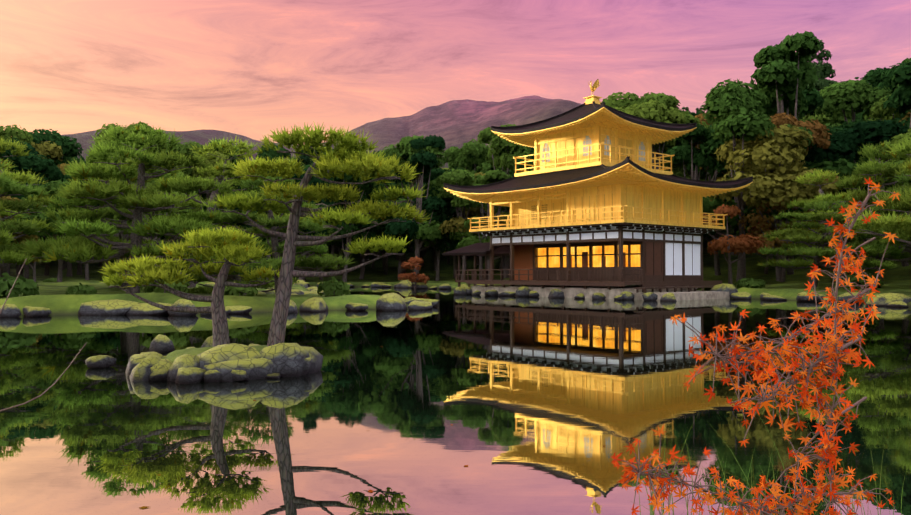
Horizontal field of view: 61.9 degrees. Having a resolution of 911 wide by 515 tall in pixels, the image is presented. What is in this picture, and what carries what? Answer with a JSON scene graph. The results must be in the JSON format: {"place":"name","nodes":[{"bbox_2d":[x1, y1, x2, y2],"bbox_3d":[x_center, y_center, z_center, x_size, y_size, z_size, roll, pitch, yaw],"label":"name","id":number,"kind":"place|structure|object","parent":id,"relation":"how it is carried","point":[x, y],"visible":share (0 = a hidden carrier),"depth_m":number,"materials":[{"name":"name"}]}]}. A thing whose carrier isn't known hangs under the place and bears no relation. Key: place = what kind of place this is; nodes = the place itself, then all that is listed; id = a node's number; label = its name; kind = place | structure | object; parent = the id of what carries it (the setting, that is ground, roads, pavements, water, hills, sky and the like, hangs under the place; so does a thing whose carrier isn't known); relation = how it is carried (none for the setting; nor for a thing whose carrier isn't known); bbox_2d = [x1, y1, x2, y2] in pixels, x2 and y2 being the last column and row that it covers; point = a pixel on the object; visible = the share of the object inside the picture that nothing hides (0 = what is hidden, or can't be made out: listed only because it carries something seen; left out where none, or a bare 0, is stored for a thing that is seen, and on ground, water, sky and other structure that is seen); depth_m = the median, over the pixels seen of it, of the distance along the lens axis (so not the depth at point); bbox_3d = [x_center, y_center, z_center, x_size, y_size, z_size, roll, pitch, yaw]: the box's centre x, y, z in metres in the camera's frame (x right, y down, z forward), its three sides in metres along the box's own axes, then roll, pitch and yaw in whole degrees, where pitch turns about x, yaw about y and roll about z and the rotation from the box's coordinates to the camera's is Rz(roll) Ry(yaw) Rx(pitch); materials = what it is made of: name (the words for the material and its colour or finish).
{"place":"outdoors","nodes":[
{"label":"outdoors","id":0,"kind":"place"},
{"bbox_2d":[0,287,910,514],"bbox_3d":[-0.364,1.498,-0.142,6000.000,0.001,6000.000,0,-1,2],"label":"pond water","id":1,"kind":"structure","parent":0,"point":[546,406],"depth_m":8.05,"materials":[{"name":"liquid"}]},
{"bbox_2d":[0,304,21,316],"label":"shore rock","id":2,"kind":"object","parent":1,"relation":"in","point":[10,310],"visible":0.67,"depth_m":25.73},
{"bbox_2d":[85,355,116,367],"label":"pond rock","id":3,"kind":"object","parent":1,"relation":"on","point":[101,361],"visible":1,"depth_m":11.98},
{"bbox_2d":[149,334,174,352],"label":"pond rock","id":4,"kind":"object","parent":1,"relation":"on","point":[159,343],"visible":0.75,"depth_m":14.34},
{"bbox_2d":[161,345,266,362],"bbox_3d":[-3.439,1.730,11.747,2.678,0.721,2.374,0,-1,2],"label":"island mound","id":5,"kind":"object","parent":1,"relation":"in","point":[172,356],"visible":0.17,"depth_m":11.55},
{"bbox_2d":[126,354,151,375],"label":"island rock","id":6,"kind":"object","parent":5,"relation":"on","point":[135,360],"visible":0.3,"depth_m":11.08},
{"bbox_2d":[129,356,160,381],"bbox_3d":[-4.407,1.616,10.908,0.542,0.415,0.904,1,-1,-24],"label":"island rock","id":7,"kind":"object","parent":5,"relation":"on","point":[141,371],"visible":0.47,"depth_m":10.63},
{"bbox_2d":[150,359,171,372],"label":"island rock","id":8,"kind":"object","parent":5,"relation":"on","point":[165,364],"visible":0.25,"depth_m":10.80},
{"bbox_2d":[166,354,199,381],"bbox_3d":[-3.859,1.566,10.787,0.513,0.388,0.705,0,-1,9],"label":"island rock","id":9,"kind":"object","parent":5,"relation":"on","point":[186,360],"visible":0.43,"depth_m":10.59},
{"bbox_2d":[175,367,205,383],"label":"island rock","id":10,"kind":"object","parent":5,"relation":"on","point":[189,375],"visible":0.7,"depth_m":10.31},
{"bbox_2d":[98,225,293,346],"bbox_3d":[-4.128,0.504,12.000,3.060,2.067,1.873,0,-1,2],"label":"island pine","id":11,"kind":"object","parent":5,"relation":"on","point":[203,243],"visible":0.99,"depth_m":11.88,"materials":[{"name":"green plant"}]},
{"bbox_2d":[203,370,221,381],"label":"island rock","id":12,"kind":"object","parent":5,"relation":"on","point":[212,375],"visible":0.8,"depth_m":10.42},
{"bbox_2d":[197,343,262,370],"bbox_3d":[-3.206,1.514,11.007,1.068,0.543,0.640,0,-1,-13],"label":"island rock","id":13,"kind":"object","parent":5,"relation":"on","point":[224,352],"visible":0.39,"depth_m":10.87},
{"bbox_2d":[204,358,273,381],"bbox_3d":[-2.969,1.643,10.911,1.301,0.419,0.551,1,-1,-38],"label":"island rock","id":14,"kind":"object","parent":5,"relation":"on","point":[257,368],"visible":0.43,"depth_m":10.63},
{"bbox_2d":[259,343,311,376],"bbox_3d":[-2.545,1.511,11.187,0.615,0.521,0.844,-6,-6,79],"label":"island rock","id":15,"kind":"object","parent":5,"relation":"on","point":[287,359],"visible":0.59,"depth_m":10.99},
{"bbox_2d":[301,346,322,372],"bbox_3d":[-2.389,1.595,11.547,0.600,0.496,1.001,0,-1,10],"label":"island rock","id":16,"kind":"object","parent":5,"relation":"on","point":[315,355],"visible":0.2,"depth_m":11.55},
{"bbox_2d":[210,121,429,346],"bbox_3d":[-2.002,-0.240,11.756,3.265,3.591,2.165,0,-1,13],"label":"pine tree","id":17,"kind":"object","parent":5,"relation":"on","point":[366,163],"visible":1,"depth_m":11.54,"materials":[{"name":"green plant"}]},
{"bbox_2d":[407,301,432,309],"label":"pond rock","id":18,"kind":"object","parent":1,"relation":"in","point":[419,305],"visible":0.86,"depth_m":30.79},
{"bbox_2d":[623,414,907,514],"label":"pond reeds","id":19,"kind":"object","parent":1,"relation":"on","point":[651,507],"visible":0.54,"depth_m":4.57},
{"bbox_2d":[0,95,910,315],"bbox_3d":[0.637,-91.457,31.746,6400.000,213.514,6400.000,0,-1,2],"label":"terrain","id":20,"kind":"structure","parent":0,"point":[457,123],"depth_m":93.27,"materials":[{"name":"plant"}]},
{"bbox_2d":[0,125,32,143],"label":"broadleaf tree","id":21,"kind":"object","parent":20,"relation":"on","point":[9,131],"visible":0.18,"depth_m":91.34,"materials":[{"name":"green plant"}]},
{"bbox_2d":[0,186,34,266],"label":"pine","id":22,"kind":"object","parent":20,"relation":"on","point":[7,256],"visible":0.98,"depth_m":30.49,"materials":[{"name":"green plant"}]},
{"bbox_2d":[0,272,39,297],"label":"round shrub","id":23,"kind":"object","parent":20,"relation":"on","point":[25,286],"visible":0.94,"depth_m":28.48,"materials":[{"name":"green plant"}]},
{"bbox_2d":[0,196,39,276],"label":"pine","id":24,"kind":"object","parent":20,"relation":"on","point":[23,239],"visible":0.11,"depth_m":57.72,"materials":[{"name":"green plant"}]},
{"bbox_2d":[0,158,53,261],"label":"pine","id":25,"kind":"object","parent":20,"relation":"on","point":[9,187],"visible":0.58,"depth_m":38.03,"materials":[{"name":"green plant"}]},
{"bbox_2d":[0,138,57,280],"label":"broadleaf tree","id":26,"kind":"object","parent":20,"relation":"on","point":[34,163],"visible":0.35,"depth_m":72.57,"materials":[{"name":"green plant"}]},
{"bbox_2d":[0,137,64,239],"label":"garden pine","id":27,"kind":"object","parent":20,"relation":"on","point":[28,178],"visible":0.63,"depth_m":44.89,"materials":[{"name":"green plant"}]},
{"bbox_2d":[6,161,63,278],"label":"broadleaf tree","id":28,"kind":"object","parent":20,"relation":"on","point":[59,175],"visible":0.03,"depth_m":78.83,"materials":[{"name":"green plant"}]},
{"bbox_2d":[23,306,51,316],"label":"shore rock","id":29,"kind":"object","parent":20,"relation":"on","point":[29,311],"visible":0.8,"depth_m":26.12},
{"bbox_2d":[23,141,62,267],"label":"broadleaf tree","id":30,"kind":"object","parent":20,"relation":"on","point":[54,153],"visible":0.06,"depth_m":97.89,"materials":[{"name":"green plant"}]},
{"bbox_2d":[0,260,85,411],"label":"bare branch","id":31,"kind":"object","parent":20,"relation":"on","point":[57,379],"visible":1,"depth_m":2.01,"materials":[{"name":"brown"}]},
{"bbox_2d":[27,129,85,264],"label":"broadleaf tree","id":32,"kind":"object","parent":20,"relation":"on","point":[69,148],"visible":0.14,"depth_m":101.10,"materials":[{"name":"green plant"}]},
{"bbox_2d":[7,180,110,281],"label":"pine","id":33,"kind":"object","parent":20,"relation":"on","point":[48,188],"visible":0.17,"depth_m":54.82,"materials":[{"name":"green plant"}]},
{"bbox_2d":[66,283,96,293],"bbox_3d":[-14.359,1.261,29.184,1.113,0.598,1.163,3,-4,-38],"label":"round shrub","id":34,"kind":"object","parent":20,"relation":"on","point":[83,289],"visible":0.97,"depth_m":28.89,"materials":[{"name":"green plant"}]},
{"bbox_2d":[78,299,139,314],"bbox_3d":[-12.508,1.869,27.442,2.119,0.687,0.897,0,-1,-9],"label":"shore rock","id":35,"kind":"object","parent":20,"relation":"on","point":[111,307],"visible":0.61,"depth_m":27.14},
{"bbox_2d":[35,137,183,287],"bbox_3d":[-16.439,-2.200,37.015,7.027,7.697,7.520,0,-1,13],"label":"pine","id":36,"kind":"object","parent":20,"relation":"on","point":[111,213],"visible":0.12,"depth_m":36.31,"materials":[{"name":"green plant"}]},
{"bbox_2d":[14,123,254,293],"bbox_3d":[-12.990,-1.979,32.003,7.821,7.337,9.498,1,3,43],"label":"pine","id":37,"kind":"object","parent":20,"relation":"on","point":[138,199],"visible":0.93,"depth_m":30.49,"materials":[{"name":"green plant"}]},
{"bbox_2d":[85,121,184,286],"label":"broadleaf tree","id":38,"kind":"object","parent":20,"relation":"on","point":[156,147],"visible":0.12,"depth_m":52.98,"materials":[{"name":"green plant"}]},
{"bbox_2d":[74,128,198,287],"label":"garden pine","id":39,"kind":"object","parent":20,"relation":"on","point":[144,147],"visible":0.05,"depth_m":45.98,"materials":[{"name":"green plant"}]},
{"bbox_2d":[125,303,172,314],"bbox_3d":[-11.019,1.889,27.449,2.154,0.503,0.912,0,-1,11],"label":"shore rock","id":40,"kind":"object","parent":20,"relation":"on","point":[143,309],"visible":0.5,"depth_m":27.14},
{"bbox_2d":[140,277,189,292],"bbox_3d":[-11.355,1.059,29.690,1.950,1.065,1.968,3,-3,25],"label":"round shrub","id":41,"kind":"object","parent":20,"relation":"on","point":[179,286],"visible":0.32,"depth_m":29.34,"materials":[{"name":"green plant"}]},
{"bbox_2d":[154,141,204,275],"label":"broadleaf tree","id":42,"kind":"object","parent":20,"relation":"on","point":[185,148],"visible":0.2,"depth_m":82.31,"materials":[{"name":"green plant"}]},
{"bbox_2d":[168,299,197,315],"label":"shore rock","id":43,"kind":"object","parent":20,"relation":"on","point":[183,303],"visible":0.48,"depth_m":26.64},
{"bbox_2d":[117,136,289,287],"bbox_3d":[-13.745,-2.546,43.454,9.266,9.091,10.192,-1,-1,27],"label":"garden pine","id":44,"kind":"object","parent":20,"relation":"on","point":[220,172],"visible":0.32,"depth_m":43.72,"materials":[{"name":"green plant"}]},
{"bbox_2d":[164,151,247,280],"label":"broadleaf tree","id":45,"kind":"object","parent":20,"relation":"on","point":[209,161],"visible":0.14,"depth_m":81.81,"materials":[{"name":"green plant"}]},
{"bbox_2d":[225,306,251,313],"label":"shore rock","id":46,"kind":"object","parent":20,"relation":"on","point":[241,309],"visible":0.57,"depth_m":27.90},
{"bbox_2d":[181,209,298,293],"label":"pine","id":47,"kind":"object","parent":20,"relation":"on","point":[208,289],"visible":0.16,"depth_m":36.88,"materials":[{"name":"green plant"}]},
{"bbox_2d":[224,282,257,295],"bbox_3d":[-8.786,1.367,30.990,1.411,0.732,1.437,0,-1,-12],"label":"round shrub","id":48,"kind":"object","parent":20,"relation":"on","point":[237,291],"visible":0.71,"depth_m":30.55,"materials":[{"name":"green plant"}]},
{"bbox_2d":[223,163,310,279],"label":"broadleaf tree","id":49,"kind":"object","parent":20,"relation":"on","point":[240,225],"visible":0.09,"depth_m":83.23,"materials":[{"name":"green plant"}]},
{"bbox_2d":[182,173,353,295],"bbox_3d":[-7.789,-0.961,33.349,7.031,5.682,6.597,-1,-1,23],"label":"pine","id":50,"kind":"object","parent":20,"relation":"on","point":[310,263],"visible":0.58,"depth_m":32.58,"materials":[{"name":"green plant"}]},
{"bbox_2d":[256,143,290,163],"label":"broadleaf tree","id":51,"kind":"object","parent":20,"relation":"on","point":[273,154],"visible":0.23,"depth_m":113.81,"materials":[{"name":"green plant"}]},
{"bbox_2d":[296,142,321,268],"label":"cedar tree","id":52,"kind":"object","parent":20,"relation":"on","point":[307,159],"visible":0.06,"depth_m":108.82,"materials":[{"name":"green plant"}]},
{"bbox_2d":[299,297,327,311],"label":"shore rock","id":53,"kind":"object","parent":20,"relation":"on","point":[315,304],"visible":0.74,"depth_m":29.64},
{"bbox_2d":[276,169,360,281],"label":"broadleaf tree","id":54,"kind":"object","parent":20,"relation":"on","point":[314,180],"visible":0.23,"depth_m":84.45,"materials":[{"name":"green plant"}]},
{"bbox_2d":[317,276,350,296],"bbox_3d":[-5.376,1.379,33.910,1.450,1.061,1.499,0,-4,38],"label":"round shrub","id":55,"kind":"object","parent":20,"relation":"on","point":[339,288],"visible":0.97,"depth_m":33.57,"materials":[{"name":"green plant"}]},
{"bbox_2d":[319,160,382,281],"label":"broadleaf tree","id":56,"kind":"object","parent":20,"relation":"on","point":[350,227],"visible":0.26,"depth_m":86.85,"materials":[{"name":"green plant"}]},
{"bbox_2d":[341,181,401,278],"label":"broadleaf tree","id":57,"kind":"object","parent":20,"relation":"on","point":[372,232],"visible":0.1,"depth_m":92.87,"materials":[{"name":"green plant"}]},
{"bbox_2d":[376,293,406,310],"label":"shore rock","id":58,"kind":"object","parent":20,"relation":"on","point":[390,302],"visible":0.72,"depth_m":30.26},
{"bbox_2d":[377,196,415,277],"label":"broadleaf tree","id":59,"kind":"object","parent":20,"relation":"on","point":[409,238],"visible":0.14,"depth_m":94.28,"materials":[{"name":"green plant"}]},
{"bbox_2d":[353,135,452,267],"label":"broadleaf tree","id":60,"kind":"object","parent":20,"relation":"on","point":[401,149],"visible":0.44,"depth_m":84.82,"materials":[{"name":"green plant"}]},
{"bbox_2d":[398,256,429,288],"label":"maple tree","id":61,"kind":"object","parent":20,"relation":"on","point":[416,277],"visible":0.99,"depth_m":71.58,"materials":[{"name":"red plant"}]},
{"bbox_2d":[385,135,448,272],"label":"broadleaf tree","id":62,"kind":"object","parent":20,"relation":"on","point":[411,226],"visible":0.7,"depth_m":83.14,"materials":[{"name":"green plant"}]},
{"bbox_2d":[410,183,460,280],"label":"broadleaf tree","id":63,"kind":"object","parent":20,"relation":"on","point":[447,215],"visible":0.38,"depth_m":85.44,"materials":[{"name":"green plant"}]},
{"bbox_2d":[423,167,464,270],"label":"broadleaf tree","id":64,"kind":"object","parent":20,"relation":"on","point":[435,173],"visible":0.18,"depth_m":103.53,"materials":[{"name":"green plant"}]},
{"bbox_2d":[423,169,471,277],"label":"broadleaf tree","id":65,"kind":"object","parent":20,"relation":"on","point":[455,267],"visible":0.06,"depth_m":90.26,"materials":[{"name":"green plant"}]},
{"bbox_2d":[436,168,484,279],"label":"broadleaf tree","id":66,"kind":"object","parent":20,"relation":"on","point":[462,177],"visible":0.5,"depth_m":81.29,"materials":[{"name":"green plant"}]},
{"bbox_2d":[443,139,490,264],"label":"broadleaf tree","id":67,"kind":"object","parent":20,"relation":"on","point":[470,156],"visible":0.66,"depth_m":104.57,"materials":[{"name":"green plant"}]},
{"bbox_2d":[438,172,509,279],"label":"broadleaf tree","id":68,"kind":"object","parent":20,"relation":"on","point":[477,212],"visible":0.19,"depth_m":82.98,"materials":[{"name":"green plant"}]},
{"bbox_2d":[456,169,511,279],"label":"broadleaf tree","id":69,"kind":"object","parent":20,"relation":"on","point":[493,176],"visible":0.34,"depth_m":74.82,"materials":[{"name":"green plant"}]},
{"bbox_2d":[473,124,534,215],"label":"broadleaf tree","id":70,"kind":"object","parent":20,"relation":"on","point":[502,153],"visible":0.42,"depth_m":89.38,"materials":[{"name":"green plant"}]},
{"bbox_2d":[512,153,534,176],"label":"broadleaf tree","id":71,"kind":"object","parent":20,"relation":"on","point":[518,166],"visible":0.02,"depth_m":74.56,"materials":[{"name":"green plant"}]},
{"bbox_2d":[442,79,752,299],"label":"golden pavilion","id":72,"kind":"structure","parent":20,"relation":"on","point":[594,201],"depth_m":48.45,"materials":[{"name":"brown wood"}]},
{"bbox_2d":[615,99,689,178],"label":"broadleaf tree","id":73,"kind":"object","parent":20,"relation":"on","point":[651,109],"visible":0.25,"depth_m":68.83,"materials":[{"name":"green plant"}]},
{"bbox_2d":[601,91,711,180],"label":"broadleaf tree","id":74,"kind":"object","parent":20,"relation":"on","point":[612,101],"visible":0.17,"depth_m":71.66,"materials":[{"name":"green plant"}]},
{"bbox_2d":[660,121,713,180],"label":"broadleaf tree","id":75,"kind":"object","parent":20,"relation":"on","point":[678,169],"visible":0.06,"depth_m":74.07,"materials":[{"name":"green plant"}]},
{"bbox_2d":[660,127,713,179],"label":"broadleaf tree","id":76,"kind":"object","parent":20,"relation":"on","point":[678,143],"visible":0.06,"depth_m":72.53,"materials":[{"name":"green plant"}]},
{"bbox_2d":[664,122,751,238],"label":"broadleaf tree","id":77,"kind":"object","parent":20,"relation":"on","point":[704,156],"visible":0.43,"depth_m":62.33,"materials":[{"name":"green plant"}]},
{"bbox_2d":[690,141,733,275],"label":"broadleaf tree","id":78,"kind":"object","parent":20,"relation":"on","point":[717,266],"visible":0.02,"depth_m":65.38,"materials":[{"name":"green plant"}]},
{"bbox_2d":[709,283,737,297],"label":"shore rock","id":79,"kind":"object","parent":20,"relation":"on","point":[729,288],"visible":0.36,"depth_m":45.12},
{"bbox_2d":[703,204,766,284],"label":"maple tree","id":80,"kind":"object","parent":20,"relation":"on","point":[737,245],"visible":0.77,"depth_m":54.97,"materials":[{"name":"red plant"}]},
{"bbox_2d":[734,278,765,288],"bbox_3d":[18.759,1.715,48.204,1.878,0.892,1.875,0,-1,-16],"label":"round shrub","id":81,"kind":"object","parent":20,"relation":"on","point":[748,282],"visible":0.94,"depth_m":47.86,"materials":[{"name":"green plant"}]},
{"bbox_2d":[700,79,802,281],"bbox_3d":[21.921,-5.634,59.314,8.398,16.083,8.404,1,-1,-34],"label":"broadleaf tree","id":82,"kind":"object","parent":20,"relation":"on","point":[743,118],"visible":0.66,"depth_m":56.99,"materials":[{"name":"green plant"}]},
{"bbox_2d":[611,178,899,514],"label":"maple branches","id":83,"kind":"object","parent":20,"relation":"on","point":[835,342],"visible":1,"depth_m":1.85,"materials":[{"name":"brown"}]},
{"bbox_2d":[710,124,837,280],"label":"broadleaf tree","id":84,"kind":"object","parent":20,"relation":"on","point":[777,173],"visible":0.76,"depth_m":55.77,"materials":[{"name":"green plant"}]},
{"bbox_2d":[738,198,821,281],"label":"maple tree","id":85,"kind":"object","parent":20,"relation":"on","point":[776,243],"visible":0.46,"depth_m":56.93,"materials":[{"name":"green plant"}]},
{"bbox_2d":[754,86,824,166],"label":"broadleaf tree","id":86,"kind":"object","parent":20,"relation":"on","point":[814,98],"visible":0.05,"depth_m":74.91,"materials":[{"name":"green plant"}]},
{"bbox_2d":[746,113,840,274],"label":"broadleaf tree","id":87,"kind":"object","parent":20,"relation":"on","point":[818,135],"visible":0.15,"depth_m":61.41,"materials":[{"name":"green plant"}]},
{"bbox_2d":[730,31,859,269],"bbox_3d":[28.392,-8.758,65.197,10.254,20.564,10.976,1,-1,-29],"label":"broadleaf tree","id":88,"kind":"object","parent":20,"relation":"on","point":[783,74],"visible":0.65,"depth_m":64.18,"materials":[{"name":"green plant"}]},
{"bbox_2d":[800,40,835,92],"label":"cedar tree","id":89,"kind":"object","parent":20,"relation":"on","point":[824,69],"visible":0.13,"depth_m":125.49,"materials":[{"name":"green plant"}]},
{"bbox_2d":[765,168,873,283],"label":"garden pine","id":90,"kind":"object","parent":20,"relation":"on","point":[828,176],"visible":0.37,"depth_m":50.94,"materials":[{"name":"green plant"}]},
{"bbox_2d":[757,199,895,287],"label":"pine","id":91,"kind":"object","parent":20,"relation":"on","point":[818,252],"visible":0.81,"depth_m":44.94,"materials":[{"name":"green plant"}]},
{"bbox_2d":[804,82,853,126],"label":"broadleaf tree","id":92,"kind":"object","parent":20,"relation":"on","point":[836,120],"visible":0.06,"depth_m":90.87,"materials":[{"name":"green plant"}]},
{"bbox_2d":[824,119,868,152],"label":"broadleaf tree","id":93,"kind":"object","parent":20,"relation":"on","point":[850,124],"visible":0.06,"depth_m":75.83,"materials":[{"name":"green plant"}]},
{"bbox_2d":[813,79,892,136],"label":"broadleaf tree","id":94,"kind":"object","parent":20,"relation":"on","point":[858,96],"visible":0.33,"depth_m":78.01,"materials":[{"name":"green plant"}]},
{"bbox_2d":[802,119,908,209],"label":"broadleaf tree","id":95,"kind":"object","parent":20,"relation":"on","point":[856,137],"visible":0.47,"depth_m":62.78,"materials":[{"name":"green plant"}]},
{"bbox_2d":[804,140,910,281],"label":"pine","id":96,"kind":"object","parent":20,"relation":"on","point":[877,171],"visible":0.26,"depth_m":52.40,"materials":[{"name":"green plant"}]},
{"bbox_2d":[840,271,883,287],"bbox_3d":[23.569,1.374,44.111,2.220,1.194,2.138,0,-1,21],"label":"round shrub","id":97,"kind":"object","parent":20,"relation":"on","point":[853,278],"visible":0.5,"depth_m":43.54,"materials":[{"name":"green plant"}]},
{"bbox_2d":[833,62,910,162],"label":"broadleaf tree","id":98,"kind":"object","parent":20,"relation":"on","point":[900,96],"visible":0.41,"depth_m":68.08,"materials":[{"name":"green plant"}]},
{"bbox_2d":[846,63,904,120],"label":"broadleaf tree","id":99,"kind":"object","parent":20,"relation":"on","point":[879,77],"visible":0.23,"depth_m":80.46,"materials":[{"name":"green plant"}]},
{"bbox_2d":[844,133,910,246],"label":"pine","id":100,"kind":"object","parent":20,"relation":"on","point":[890,224],"visible":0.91,"depth_m":36.55,"materials":[{"name":"green plant"}]},
{"bbox_2d":[851,171,910,262],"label":"pine","id":101,"kind":"object","parent":20,"relation":"on","point":[892,250],"visible":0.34,"depth_m":45.03,"materials":[{"name":"green plant"}]},
{"bbox_2d":[862,160,910,266],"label":"broadleaf tree","id":102,"kind":"object","parent":20,"relation":"on","point":[904,263],"visible":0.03,"depth_m":58.14,"materials":[{"name":"green plant"}]},
{"bbox_2d":[865,293,910,305],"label":"shore rock","id":103,"kind":"object","parent":20,"relation":"on","point":[884,299],"visible":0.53,"depth_m":34.37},
{"bbox_2d":[866,95,910,188],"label":"broadleaf tree","id":104,"kind":"object","parent":20,"relation":"on","point":[877,109],"visible":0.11,"depth_m":72.49,"materials":[{"name":"green plant"}]},
{"bbox_2d":[878,128,910,185],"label":"pine","id":105,"kind":"object","parent":20,"relation":"on","point":[901,135],"visible":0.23,"depth_m":58.86,"materials":[{"name":"green plant"}]},
{"bbox_2d":[0,0,910,142],"label":"sky","id":106,"kind":"structure","parent":0,"point":[251,69],"materials":[{"name":"pink"}]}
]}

